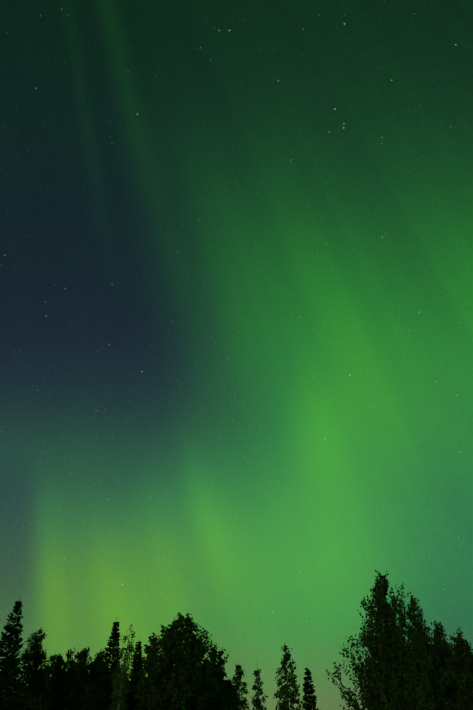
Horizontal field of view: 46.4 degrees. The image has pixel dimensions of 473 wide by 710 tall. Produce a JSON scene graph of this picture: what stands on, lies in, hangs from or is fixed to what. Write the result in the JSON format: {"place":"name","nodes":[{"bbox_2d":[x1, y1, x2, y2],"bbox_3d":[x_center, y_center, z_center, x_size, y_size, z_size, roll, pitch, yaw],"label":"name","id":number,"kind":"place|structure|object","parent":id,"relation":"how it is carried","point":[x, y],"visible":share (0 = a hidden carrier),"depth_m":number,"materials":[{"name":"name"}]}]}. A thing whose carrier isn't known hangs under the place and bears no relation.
{"place":"outdoors","nodes":[
{"label":"outdoors","id":0,"kind":"place"},
{"bbox_2d":[85,648,114,707],"bbox_3d":[-13.286,33.487,51.907,3.341,10.790,3.618,-1,-36,1],"label":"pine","id":1,"kind":"object","parent":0,"point":[95,667],"visible":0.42,"depth_m":53.54,"materials":[{"name":"green plant"}]},
{"bbox_2d":[226,679,237,709],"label":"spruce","id":2,"kind":"object","parent":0,"point":[229,682],"visible":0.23,"depth_m":68.14,"materials":[{"name":"green plant"}]},
{"bbox_2d":[0,0,472,709],"label":"sky","id":3,"kind":"structure","parent":0,"point":[236,236],"materials":[{"name":"green"}]},
{"bbox_3d":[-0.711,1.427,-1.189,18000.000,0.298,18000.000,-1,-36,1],"label":"meadow ground","id":4,"kind":"structure","parent":0,"visible":0},
{"bbox_2d":[0,599,25,709],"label":"spruce","id":5,"kind":"object","parent":4,"relation":"on","point":[9,662],"visible":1,"depth_m":45.40,"materials":[{"name":"green plant"}]},
{"bbox_2d":[14,676,29,709],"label":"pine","id":6,"kind":"object","parent":4,"relation":"on","point":[22,700],"visible":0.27,"depth_m":55.23,"materials":[{"name":"green plant"}]},
{"bbox_2d":[11,628,52,709],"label":"tree","id":7,"kind":"object","parent":4,"relation":"on","point":[36,658],"visible":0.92,"depth_m":48.21,"materials":[{"name":"green plant"}]},
{"bbox_2d":[28,653,67,709],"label":"tree","id":8,"kind":"object","parent":4,"relation":"on","point":[39,703],"visible":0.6,"depth_m":51.49,"materials":[{"name":"green plant"}]},
{"bbox_2d":[44,647,82,709],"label":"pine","id":9,"kind":"object","parent":4,"relation":"on","point":[66,665],"visible":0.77,"depth_m":51.49,"materials":[{"name":"green plant"}]},
{"bbox_2d":[61,647,96,709],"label":"tree","id":10,"kind":"object","parent":4,"relation":"on","point":[82,666],"visible":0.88,"depth_m":51.45,"materials":[{"name":"green plant"}]},
{"bbox_2d":[88,618,122,709],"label":"spruce","id":11,"kind":"object","parent":4,"relation":"on","point":[102,701],"visible":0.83,"depth_m":49.26,"materials":[{"name":"green plant"}]},
{"bbox_2d":[109,624,135,709],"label":"birch","id":12,"kind":"object","parent":4,"relation":"on","point":[121,694],"visible":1,"depth_m":47.66,"materials":[{"name":"green plant"}]},
{"bbox_2d":[124,635,142,709],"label":"spruce","id":13,"kind":"object","parent":4,"relation":"on","point":[132,702],"visible":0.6,"depth_m":51.31,"materials":[{"name":"green plant"}]},
{"bbox_2d":[130,636,159,709],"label":"aspen","id":14,"kind":"object","parent":4,"relation":"on","point":[143,704],"visible":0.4,"depth_m":48.75,"materials":[{"name":"green plant"}]},
{"bbox_2d":[131,612,219,709],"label":"aspen","id":15,"kind":"object","parent":4,"relation":"on","point":[183,682],"visible":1,"depth_m":42.59,"materials":[{"name":"green plant"}]},
{"bbox_2d":[202,647,232,709],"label":"aspen","id":16,"kind":"object","parent":4,"relation":"on","point":[217,700],"visible":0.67,"depth_m":47.77,"materials":[{"name":"green plant"}]},
{"bbox_2d":[220,680,234,709],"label":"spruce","id":17,"kind":"object","parent":4,"relation":"on","point":[230,703],"visible":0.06,"depth_m":58.42,"materials":[{"name":"green plant"}]},
{"bbox_2d":[228,664,249,709],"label":"tree","id":18,"kind":"object","parent":4,"relation":"on","point":[240,704],"visible":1,"depth_m":48.57,"materials":[{"name":"green plant"}]},
{"bbox_2d":[251,669,267,709],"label":"tree","id":19,"kind":"object","parent":4,"relation":"on","point":[257,704],"visible":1,"depth_m":51.11,"materials":[{"name":"green plant"}]},
{"bbox_2d":[273,643,308,709],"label":"birch","id":20,"kind":"object","parent":4,"relation":"on","point":[285,694],"visible":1,"depth_m":46.78,"materials":[{"name":"green plant"}]},
{"bbox_2d":[301,668,319,709],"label":"spruce","id":21,"kind":"object","parent":4,"relation":"on","point":[309,698],"visible":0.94,"depth_m":52.34,"materials":[{"name":"green plant"}]},
{"bbox_2d":[326,570,453,709],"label":"aspen","id":22,"kind":"object","parent":4,"relation":"on","point":[383,671],"visible":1,"depth_m":23.83,"materials":[{"name":"green plant"}]},
{"bbox_2d":[399,592,471,708],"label":"aspen","id":23,"kind":"object","parent":4,"relation":"on","point":[439,665],"visible":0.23,"depth_m":25.92,"materials":[{"name":"green plant"}]},
{"bbox_2d":[428,620,462,699],"bbox_3d":[9.765,16.169,25.114,3.970,7.437,4.157,-1,-36,1],"label":"aspen","id":24,"kind":"object","parent":4,"relation":"on","point":[439,635],"visible":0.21,"depth_m":26.29,"materials":[{"name":"green plant"}]},
{"bbox_2d":[438,627,472,709],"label":"aspen","id":25,"kind":"object","parent":4,"relation":"on","point":[461,660],"visible":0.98,"depth_m":23.98,"materials":[{"name":"green plant"}]}
]}

